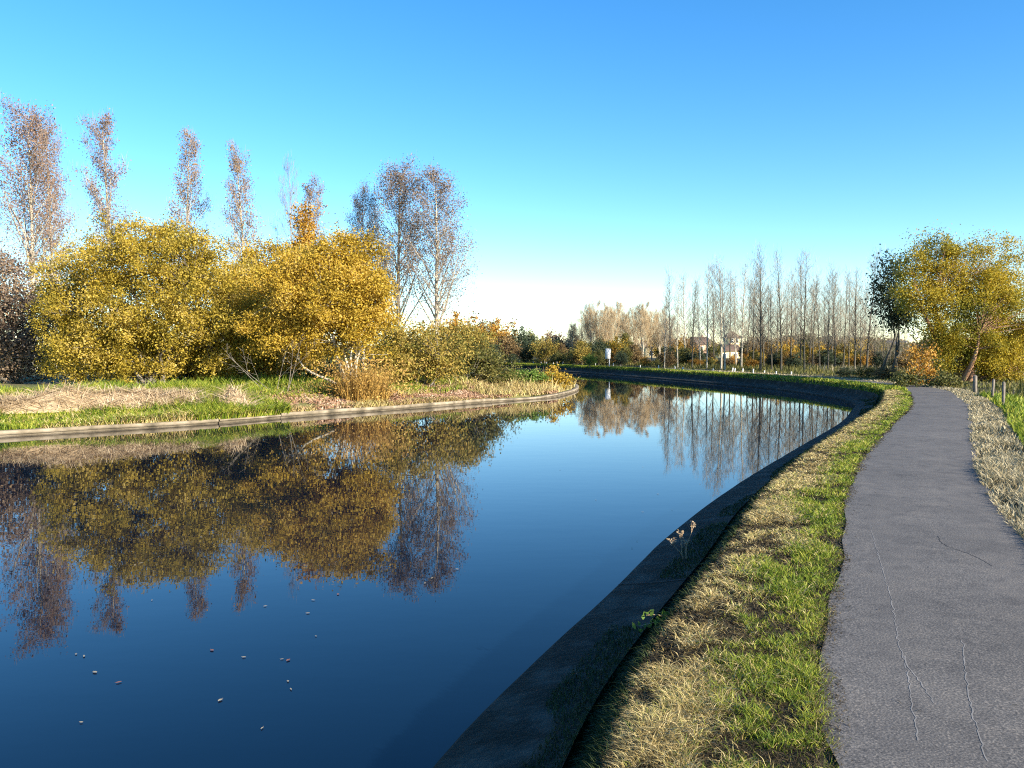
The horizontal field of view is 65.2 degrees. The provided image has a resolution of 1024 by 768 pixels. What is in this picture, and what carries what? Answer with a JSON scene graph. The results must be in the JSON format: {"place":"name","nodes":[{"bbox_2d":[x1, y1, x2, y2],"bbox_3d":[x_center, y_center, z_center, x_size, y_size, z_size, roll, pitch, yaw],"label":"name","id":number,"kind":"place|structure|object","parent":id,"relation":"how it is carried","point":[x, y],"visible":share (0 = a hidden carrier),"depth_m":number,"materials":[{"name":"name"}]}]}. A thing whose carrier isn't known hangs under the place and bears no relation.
{"place":"outdoors","nodes":[
{"label":"outdoors","id":0,"kind":"place"},
{"bbox_2d":[0,359,575,429],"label":"meadow bank","id":1,"kind":"structure","parent":0,"point":[29,385],"depth_m":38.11,"materials":[{"name":"green plant"}]},
{"bbox_2d":[0,241,79,383],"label":"grey bush","id":2,"kind":"object","parent":1,"relation":"on","point":[11,323],"visible":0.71,"depth_m":37.40,"materials":[{"name":"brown plant"}]},
{"bbox_2d":[0,92,86,367],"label":"poplar tree","id":3,"kind":"object","parent":1,"relation":"on","point":[28,132],"visible":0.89,"depth_m":58.93,"materials":[{"name":"brown plant"}]},
{"bbox_2d":[19,105,80,368],"bbox_3d":[-37.653,-11.725,65.100,4.547,21.310,6.164,-1,3,-14],"label":"poplar tree","id":4,"kind":"object","parent":1,"relation":"on","point":[62,199],"visible":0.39,"depth_m":64.85,"materials":[{"name":"brown plant"}]},
{"bbox_2d":[67,107,141,319],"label":"poplar tree","id":5,"kind":"object","parent":1,"relation":"on","point":[105,153],"visible":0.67,"depth_m":67.24,"materials":[{"name":"brown plant"}]},
{"bbox_2d":[0,418,218,436],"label":"kerb","id":6,"kind":"structure","parent":1,"relation":"on","point":[36,431],"depth_m":23.07,"materials":[{"name":"concrete"}]},
{"bbox_2d":[0,379,223,413],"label":"straw heap","id":7,"kind":"object","parent":1,"relation":"on","point":[79,396],"visible":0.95,"depth_m":24.62,"materials":[{"name":"beige plant"}]},
{"bbox_2d":[12,208,281,384],"bbox_3d":[-15.393,-3.697,35.108,11.820,7.805,8.558,0,2,0],"label":"willow bush","id":8,"kind":"object","parent":1,"relation":"on","point":[104,344],"visible":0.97,"depth_m":33.74,"materials":[{"name":"yellow plant"}]},
{"bbox_2d":[119,385,218,402],"bbox_3d":[-11.480,0.364,26.444,4.642,0.815,2.346,-1,3,-29],"label":"straw heap","id":9,"kind":"object","parent":1,"relation":"on","point":[181,392],"visible":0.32,"depth_m":26.56,"materials":[{"name":"beige plant"}]},
{"bbox_2d":[160,125,213,335],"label":"poplar tree","id":10,"kind":"object","parent":1,"relation":"on","point":[194,144],"visible":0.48,"depth_m":65.73,"materials":[{"name":"brown plant"}]},
{"bbox_2d":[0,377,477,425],"bbox_3d":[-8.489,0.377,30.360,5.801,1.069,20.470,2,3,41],"label":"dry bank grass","id":11,"kind":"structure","parent":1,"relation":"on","point":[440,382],"depth_m":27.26,"materials":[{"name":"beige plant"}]},
{"bbox_2d":[205,380,273,407],"bbox_3d":[-9.416,0.361,26.968,2.996,1.208,2.712,-1,3,-17],"label":"straw heap","id":12,"kind":"object","parent":1,"relation":"on","point":[232,393],"visible":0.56,"depth_m":26.87,"materials":[{"name":"beige plant"}]},
{"bbox_2d":[215,138,267,270],"bbox_3d":[-21.442,-10.206,64.388,6.633,18.294,8.217,0,2,-9],"label":"poplar tree","id":13,"kind":"object","parent":1,"relation":"on","point":[237,204],"visible":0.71,"depth_m":63.13,"materials":[{"name":"brown plant"}]},
{"bbox_2d":[218,415,280,422],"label":"kerb","id":14,"kind":"structure","parent":1,"relation":"on","point":[248,418],"depth_m":26.30,"materials":[{"name":"concrete"}]},
{"bbox_2d":[190,228,337,378],"bbox_3d":[-12.095,-3.672,38.309,8.002,7.394,5.148,0,2,0],"label":"willow bush","id":15,"kind":"object","parent":1,"relation":"on","point":[274,365],"visible":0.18,"depth_m":37.77,"materials":[{"name":"yellow plant"}]},
{"bbox_2d":[218,336,314,390],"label":"bare branches","id":16,"kind":"object","parent":1,"relation":"on","point":[246,372],"visible":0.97,"depth_m":31.51,"materials":[{"name":"brown plant"}]},
{"bbox_2d":[267,154,304,247],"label":"poplar tree","id":17,"kind":"object","parent":1,"relation":"on","point":[290,211],"visible":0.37,"depth_m":65.11,"materials":[{"name":"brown plant"}]},
{"bbox_2d":[34,367,576,427],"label":"dry reeds","id":18,"kind":"object","parent":1,"relation":"on","point":[528,387],"visible":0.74,"depth_m":33.73,"materials":[{"name":"beige plant"}]},
{"bbox_2d":[290,172,326,253],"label":"poplar tree","id":19,"kind":"object","parent":1,"relation":"on","point":[309,192],"visible":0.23,"depth_m":61.30,"materials":[{"name":"brown plant"}]},
{"bbox_2d":[282,192,335,362],"bbox_3d":[-11.507,-5.204,42.898,3.314,10.010,3.478,-2,3,-34],"label":"amber tree","id":20,"kind":"object","parent":1,"relation":"on","point":[310,226],"visible":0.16,"depth_m":42.44,"materials":[{"name":"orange plant"}]},
{"bbox_2d":[226,218,408,385],"bbox_3d":[-7.945,-3.147,32.687,7.393,7.427,5.797,0,2,0],"label":"willow bush","id":21,"kind":"object","parent":1,"relation":"on","point":[342,291],"visible":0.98,"depth_m":32.13,"materials":[{"name":"yellow plant"}]},
{"bbox_2d":[273,339,373,378],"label":"dark bush","id":22,"kind":"object","parent":1,"relation":"on","point":[323,373],"visible":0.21,"depth_m":41.59,"materials":[{"name":"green plant"}]},
{"bbox_2d":[249,358,428,402],"bbox_3d":[-6.224,-0.116,31.271,8.117,1.795,4.152,0,2,0],"label":"dry shrub","id":23,"kind":"object","parent":1,"relation":"on","point":[359,387],"visible":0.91,"depth_m":31.18,"materials":[{"name":"beige plant"}]},
{"bbox_2d":[337,179,390,367],"bbox_3d":[-11.787,-8.725,63.592,4.641,15.368,5.473,-1,3,-19],"label":"poplar tree","id":24,"kind":"object","parent":1,"relation":"on","point":[360,206],"visible":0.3,"depth_m":63.30,"materials":[{"name":"brown plant"}]},
{"bbox_2d":[280,398,491,417],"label":"kerb","id":25,"kind":"structure","parent":1,"relation":"on","point":[351,410],"depth_m":30.58,"materials":[{"name":"concrete"}]},
{"bbox_2d":[357,318,431,384],"bbox_3d":[-5.527,-1.682,35.967,3.463,3.770,2.989,-1,3,-17],"label":"scrub bush","id":26,"kind":"object","parent":1,"relation":"on","point":[396,336],"visible":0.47,"depth_m":35.63,"materials":[{"name":"green plant"}]},
{"bbox_2d":[255,381,557,411],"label":"leaf litter","id":27,"kind":"object","parent":1,"relation":"on","point":[465,392],"visible":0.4,"depth_m":32.87,"materials":[{"name":"brown plant"}]},
{"bbox_2d":[359,153,457,327],"bbox_3d":[-8.695,-9.427,61.313,6.471,16.999,8.956,-1,3,-30],"label":"poplar tree","id":28,"kind":"object","parent":1,"relation":"on","point":[401,219],"visible":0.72,"depth_m":60.76,"materials":[{"name":"brown plant"}]},
{"bbox_2d":[371,309,481,386],"bbox_3d":[-4.167,-1.641,36.768,5.599,3.654,4.196,0,2,0],"label":"scrub bush","id":29,"kind":"object","parent":1,"relation":"on","point":[435,353],"visible":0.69,"depth_m":36.44,"materials":[{"name":"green plant"}]},
{"bbox_2d":[388,159,482,338],"bbox_3d":[-5.726,-8.872,59.816,7.199,15.963,8.490,-1,3,-22],"label":"poplar tree","id":30,"kind":"object","parent":1,"relation":"on","point":[442,233],"visible":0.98,"depth_m":59.20,"materials":[{"name":"brown plant"}]},
{"bbox_2d":[427,317,506,379],"bbox_3d":[-2.550,-1.749,41.043,4.709,3.339,3.460,0,2,0],"label":"scrub bush","id":31,"kind":"object","parent":1,"relation":"on","point":[477,333],"visible":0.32,"depth_m":40.58,"materials":[{"name":"yellow plant"}]},
{"bbox_2d":[438,335,525,383],"bbox_3d":[-1.894,-1.171,39.917,5.142,2.616,3.135,0,2,0],"label":"scrub bush","id":32,"kind":"object","parent":1,"relation":"on","point":[492,367],"visible":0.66,"depth_m":39.60,"materials":[{"name":"green plant"}]},
{"bbox_2d":[494,367,553,383],"bbox_3d":[0.560,-0.288,41.044,3.381,1.210,2.132,0,2,0],"label":"nettle patch","id":33,"kind":"object","parent":1,"relation":"on","point":[535,375],"visible":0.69,"depth_m":40.75,"materials":[{"name":"green plant"}]},
{"bbox_2d":[491,384,578,401],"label":"kerb","id":34,"kind":"structure","parent":1,"relation":"on","point":[576,388],"depth_m":38.20,"materials":[{"name":"concrete"}]},
{"bbox_2d":[536,361,578,389],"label":"yellow bush","id":35,"kind":"object","parent":1,"relation":"on","point":[558,376],"visible":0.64,"depth_m":42.35,"materials":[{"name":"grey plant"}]},
{"bbox_2d":[0,370,854,767],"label":"water","id":36,"kind":"structure","parent":0,"point":[414,588],"depth_m":8.99,"materials":[{"name":"blue liquid"}]},
{"bbox_2d":[11,355,954,765],"bbox_3d":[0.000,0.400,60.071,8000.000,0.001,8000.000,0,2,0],"label":"ground","id":37,"kind":"structure","parent":0,"point":[593,711],"depth_m":6.76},
{"bbox_2d":[0,334,996,358],"bbox_3d":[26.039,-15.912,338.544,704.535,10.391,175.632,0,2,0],"label":"wood","id":38,"kind":"object","parent":37,"relation":"on","point":[913,343],"visible":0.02,"depth_m":284.71,"materials":[{"name":"brown plant"}]},
{"bbox_2d":[320,362,878,767],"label":"canal wall","id":39,"kind":"structure","parent":37,"relation":"on","point":[511,724],"depth_m":6.16,"materials":[{"name":"concrete"}]},
{"bbox_2d":[666,520,695,559],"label":"dry weed","id":40,"kind":"object","parent":39,"relation":"on","point":[681,537],"visible":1,"depth_m":8.34,"materials":[{"name":"plant"}]},
{"bbox_2d":[522,396,878,767],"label":"moss grass","id":41,"kind":"structure","parent":39,"relation":"on","point":[668,571],"depth_m":5.40,"materials":[{"name":"green plant"}]},
{"bbox_2d":[550,388,884,767],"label":"bank moss","id":42,"kind":"object","parent":39,"relation":"on","point":[578,750],"visible":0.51,"depth_m":4.38,"materials":[{"name":"green plant"}]},
{"bbox_2d":[0,0,1023,345],"label":"sky","id":43,"kind":"structure","parent":0,"point":[602,147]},
{"bbox_2d":[347,357,1023,767],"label":"towpath ground","id":44,"kind":"structure","parent":0,"point":[837,543],"depth_m":4.75,"materials":[{"name":"green plant"}]},
{"bbox_2d":[421,310,488,347],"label":"distant tree","id":45,"kind":"object","parent":44,"relation":"on","point":[455,316],"visible":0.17,"depth_m":105.02,"materials":[{"name":"orange plant"}]},
{"bbox_2d":[479,316,522,346],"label":"distant tree","id":46,"kind":"object","parent":44,"relation":"on","point":[494,328],"visible":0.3,"depth_m":118.91,"materials":[{"name":"orange plant"}]},
{"bbox_2d":[489,333,524,362],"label":"distant tree","id":47,"kind":"object","parent":44,"relation":"on","point":[512,347],"visible":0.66,"depth_m":99.15,"materials":[{"name":"brown plant"}]},
{"bbox_2d":[501,326,536,359],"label":"distant tree","id":48,"kind":"object","parent":44,"relation":"on","point":[521,336],"visible":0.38,"depth_m":117.09,"materials":[{"name":"green plant"}]},
{"bbox_2d":[517,341,535,362],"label":"distant tree","id":49,"kind":"object","parent":44,"relation":"on","point":[523,355],"visible":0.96,"depth_m":99.56,"materials":[{"name":"green plant"}]},
{"bbox_2d":[528,336,562,362],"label":"distant tree","id":50,"kind":"object","parent":44,"relation":"on","point":[546,351],"visible":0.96,"depth_m":97.42,"materials":[{"name":"yellow plant"}]},
{"bbox_2d":[564,320,579,351],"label":"bare tree","id":51,"kind":"object","parent":44,"relation":"on","point":[574,338],"visible":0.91,"depth_m":99.72,"materials":[{"name":"green plant"}]},
{"bbox_2d":[569,339,591,364],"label":"shrub","id":52,"kind":"object","parent":44,"relation":"on","point":[586,351],"visible":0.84,"depth_m":87.27,"materials":[{"name":"yellow plant"}]},
{"bbox_2d":[573,299,607,346],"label":"bare tree","id":53,"kind":"object","parent":44,"relation":"on","point":[588,329],"visible":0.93,"depth_m":97.34,"materials":[{"name":"beige plant"}]},
{"bbox_2d":[589,335,612,364],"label":"shrub","id":54,"kind":"object","parent":44,"relation":"on","point":[600,344],"visible":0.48,"depth_m":88.61,"materials":[{"name":"green plant"}]},
{"bbox_2d":[599,300,621,342],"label":"bare tree","id":55,"kind":"object","parent":44,"relation":"on","point":[607,326],"visible":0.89,"depth_m":95.07,"materials":[{"name":"brown plant"}]},
{"bbox_2d":[614,309,635,341],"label":"bare tree","id":56,"kind":"object","parent":44,"relation":"on","point":[623,326],"visible":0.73,"depth_m":97.59,"materials":[{"name":"brown plant"}]},
{"bbox_2d":[625,343,644,363],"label":"shrub","id":57,"kind":"object","parent":44,"relation":"on","point":[637,353],"visible":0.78,"depth_m":86.54,"materials":[{"name":"brown plant"}]},
{"bbox_2d":[628,300,654,353],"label":"bare tree","id":58,"kind":"object","parent":44,"relation":"on","point":[643,319],"visible":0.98,"depth_m":97.55,"materials":[{"name":"brown plant"}]},
{"bbox_2d":[639,309,661,360],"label":"bare tree","id":59,"kind":"object","parent":44,"relation":"on","point":[657,328],"visible":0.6,"depth_m":99.56,"materials":[{"name":"brown plant"}]},
{"bbox_2d":[632,609,670,631],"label":"bramble sprig","id":60,"kind":"object","parent":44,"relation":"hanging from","point":[661,616],"visible":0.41,"depth_m":5.26,"materials":[{"name":"green plant"}]},
{"bbox_2d":[657,292,674,367],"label":"bare poplar","id":61,"kind":"object","parent":44,"relation":"on","point":[665,325],"visible":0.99,"depth_m":73.75,"materials":[{"name":"brown plant"}]},
{"bbox_2d":[656,348,676,366],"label":"shrub","id":62,"kind":"object","parent":44,"relation":"on","point":[670,357],"visible":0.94,"depth_m":76.63,"materials":[{"name":"brown plant"}]},
{"bbox_2d":[657,267,687,348],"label":"bare poplar","id":63,"kind":"object","parent":44,"relation":"on","point":[672,320],"visible":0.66,"depth_m":85.54,"materials":[{"name":"brown plant"}]},
{"bbox_2d":[666,283,686,367],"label":"bare poplar","id":64,"kind":"object","parent":44,"relation":"on","point":[676,343],"visible":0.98,"depth_m":73.83,"materials":[{"name":"brown plant"}]},
{"bbox_2d":[671,270,692,346],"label":"bare poplar","id":65,"kind":"object","parent":44,"relation":"on","point":[683,288],"visible":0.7,"depth_m":86.25,"materials":[{"name":"brown plant"}]},
{"bbox_2d":[679,273,706,367],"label":"bare poplar","id":66,"kind":"object","parent":44,"relation":"on","point":[691,324],"visible":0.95,"depth_m":71.77,"materials":[{"name":"brown plant"}]},
{"bbox_2d":[686,279,715,365],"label":"bare poplar","id":67,"kind":"object","parent":44,"relation":"on","point":[698,326],"visible":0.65,"depth_m":78.82,"materials":[{"name":"brown plant"}]},
{"bbox_2d":[687,263,717,368],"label":"bare poplar","id":68,"kind":"object","parent":44,"relation":"on","point":[707,303],"visible":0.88,"depth_m":69.90,"materials":[{"name":"brown plant"}]},
{"bbox_2d":[503,362,907,394],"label":"verge grass","id":69,"kind":"structure","parent":44,"relation":"on","point":[878,386],"depth_m":49.89,"materials":[{"name":"green plant"}]},
{"bbox_2d":[701,261,723,353],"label":"bare poplar","id":70,"kind":"object","parent":44,"relation":"on","point":[712,307],"visible":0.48,"depth_m":89.40,"materials":[{"name":"brown plant"}]},
{"bbox_2d":[701,255,737,368],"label":"bare poplar","id":71,"kind":"object","parent":44,"relation":"on","point":[717,308],"visible":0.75,"depth_m":67.67,"materials":[{"name":"brown plant"}]},
{"bbox_2d":[707,268,744,369],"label":"bare poplar","id":72,"kind":"object","parent":44,"relation":"on","point":[724,329],"visible":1,"depth_m":65.94,"materials":[{"name":"brown plant"}]},
{"bbox_2d":[715,269,747,359],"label":"bare poplar","id":73,"kind":"object","parent":44,"relation":"on","point":[730,344],"visible":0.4,"depth_m":80.97,"materials":[{"name":"brown plant"}]},
{"bbox_2d":[718,270,746,363],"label":"bare poplar","id":74,"kind":"object","parent":44,"relation":"on","point":[734,297],"visible":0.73,"depth_m":73.79,"materials":[{"name":"brown plant"}]},
{"bbox_2d":[728,258,759,364],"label":"bare poplar","id":75,"kind":"object","parent":44,"relation":"on","point":[742,312],"visible":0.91,"depth_m":67.66,"materials":[{"name":"brown plant"}]},
{"bbox_2d":[583,394,914,767],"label":"dead thatch","id":76,"kind":"object","parent":44,"relation":"on","point":[662,640],"visible":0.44,"depth_m":4.58,"materials":[{"name":"beige plant"}]},
{"bbox_2d":[735,270,764,358],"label":"bare poplar","id":77,"kind":"object","parent":44,"relation":"on","point":[753,339],"visible":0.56,"depth_m":71.92,"materials":[{"name":"brown plant"}]},
{"bbox_2d":[599,369,911,767],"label":"dry grass","id":78,"kind":"structure","parent":44,"relation":"on","point":[654,726],"depth_m":4.24,"materials":[{"name":"beige plant"}]},
{"bbox_2d":[743,239,782,369],"bbox_3d":[19.855,-6.307,63.647,3.456,10.840,3.492,0,2,3],"label":"bare poplar","id":79,"kind":"object","parent":44,"relation":"on","point":[760,312],"visible":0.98,"depth_m":63.58,"materials":[{"name":"brown plant"}]},
{"bbox_2d":[748,257,777,366],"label":"bare poplar","id":80,"kind":"object","parent":44,"relation":"on","point":[761,311],"visible":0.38,"depth_m":74.85,"materials":[{"name":"brown plant"}]},
{"bbox_2d":[503,358,1023,398],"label":"undergrowth","id":81,"kind":"object","parent":44,"relation":"on","point":[1015,387],"visible":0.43,"depth_m":60.32,"materials":[{"name":"green plant"}]},
{"bbox_2d":[755,285,781,369],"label":"bare poplar","id":82,"kind":"object","parent":44,"relation":"on","point":[770,342],"visible":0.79,"depth_m":63.84,"materials":[{"name":"brown plant"}]},
{"bbox_2d":[759,245,798,369],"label":"bare poplar","id":83,"kind":"object","parent":44,"relation":"on","point":[781,331],"visible":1,"depth_m":59.67,"materials":[{"name":"brown plant"}]},
{"bbox_2d":[778,265,803,364],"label":"bare poplar","id":84,"kind":"object","parent":44,"relation":"on","point":[791,333],"visible":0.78,"depth_m":65.58,"materials":[{"name":"brown plant"}]},
{"bbox_2d":[784,249,812,360],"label":"bare poplar","id":85,"kind":"object","parent":44,"relation":"on","point":[799,254],"visible":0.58,"depth_m":67.49,"materials":[{"name":"brown plant"}]},
{"bbox_2d":[785,245,820,369],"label":"bare poplar","id":86,"kind":"object","parent":44,"relation":"on","point":[804,319],"visible":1,"depth_m":61.83,"materials":[{"name":"brown plant"}]},
{"bbox_2d":[799,266,826,365],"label":"bare poplar","id":87,"kind":"object","parent":44,"relation":"on","point":[817,317],"visible":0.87,"depth_m":65.73,"materials":[{"name":"brown plant"}]},
{"bbox_2d":[807,277,831,366],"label":"bare poplar","id":88,"kind":"object","parent":44,"relation":"on","point":[817,332],"visible":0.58,"depth_m":69.90,"materials":[{"name":"brown plant"}]},
{"bbox_2d":[814,272,840,369],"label":"bare poplar","id":89,"kind":"object","parent":44,"relation":"on","point":[828,322],"visible":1,"depth_m":59.94,"materials":[{"name":"brown plant"}]},
{"bbox_2d":[813,349,841,366],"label":"shrub","id":90,"kind":"object","parent":44,"relation":"on","point":[823,358],"visible":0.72,"depth_m":71.67,"materials":[{"name":"green plant"}]},
{"bbox_2d":[820,272,847,352],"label":"bare poplar","id":91,"kind":"object","parent":44,"relation":"on","point":[838,285],"visible":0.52,"depth_m":77.94,"materials":[{"name":"brown plant"}]},
{"bbox_2d":[822,257,854,365],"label":"bare poplar","id":92,"kind":"object","parent":44,"relation":"on","point":[834,342],"visible":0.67,"depth_m":65.92,"materials":[{"name":"brown plant"}]},
{"bbox_2d":[665,368,1023,538],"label":"bleached grass","id":93,"kind":"structure","parent":44,"relation":"on","point":[1000,468],"depth_m":12.81,"materials":[{"name":"beige plant"}]},
{"bbox_2d":[834,268,860,366],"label":"bare poplar","id":94,"kind":"object","parent":44,"relation":"on","point":[843,314],"visible":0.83,"depth_m":61.80,"materials":[{"name":"brown plant"}]},
{"bbox_2d":[839,278,859,364],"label":"bare poplar","id":95,"kind":"object","parent":44,"relation":"on","point":[849,347],"visible":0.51,"depth_m":67.92,"materials":[{"name":"brown plant"}]},
{"bbox_2d":[836,268,876,368],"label":"bare poplar","id":96,"kind":"object","parent":44,"relation":"on","point":[855,308],"visible":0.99,"depth_m":57.78,"materials":[{"name":"brown plant"}]},
{"bbox_2d":[848,245,885,368],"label":"bare poplar","id":97,"kind":"object","parent":44,"relation":"on","point":[869,332],"visible":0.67,"depth_m":57.61,"materials":[{"name":"brown plant"}]},
{"bbox_2d":[868,365,898,378],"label":"shrub","id":98,"kind":"object","parent":44,"relation":"on","point":[882,374],"visible":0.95,"depth_m":44.79,"materials":[{"name":"green plant"}]},
{"bbox_2d":[861,244,920,373],"bbox_3d":[22.438,-4.214,46.870,3.987,8.115,3.036,1,3,16],"label":"green poplar","id":99,"kind":"object","parent":44,"relation":"on","point":[890,317],"visible":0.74,"depth_m":46.72,"materials":[{"name":"green plant"}]},
{"bbox_2d":[887,346,922,368],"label":"shrub","id":100,"kind":"object","parent":44,"relation":"on","point":[901,363],"visible":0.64,"depth_m":57.70,"materials":[{"name":"brown plant"}]},
{"bbox_2d":[895,338,944,385],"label":"orange shrub","id":101,"kind":"object","parent":44,"relation":"on","point":[926,366],"visible":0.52,"depth_m":37.88,"materials":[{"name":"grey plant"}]},
{"bbox_2d":[889,365,970,387],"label":"bramble bush","id":102,"kind":"object","parent":44,"relation":"on","point":[941,379],"visible":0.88,"depth_m":35.80,"materials":[{"name":"green plant"}]},
{"bbox_2d":[884,219,1023,382],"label":"yellow tree","id":103,"kind":"object","parent":44,"relation":"on","point":[992,288],"visible":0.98,"depth_m":41.36,"materials":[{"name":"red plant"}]},
{"bbox_2d":[979,390,1023,443],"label":"slope grass","id":104,"kind":"structure","parent":44,"relation":"on","point":[1015,403],"depth_m":21.02,"materials":[{"name":"green plant"}]},
{"bbox_2d":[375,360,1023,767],"bbox_3d":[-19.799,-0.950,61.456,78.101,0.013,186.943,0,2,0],"label":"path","id":105,"kind":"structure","parent":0,"point":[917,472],"depth_m":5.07,"materials":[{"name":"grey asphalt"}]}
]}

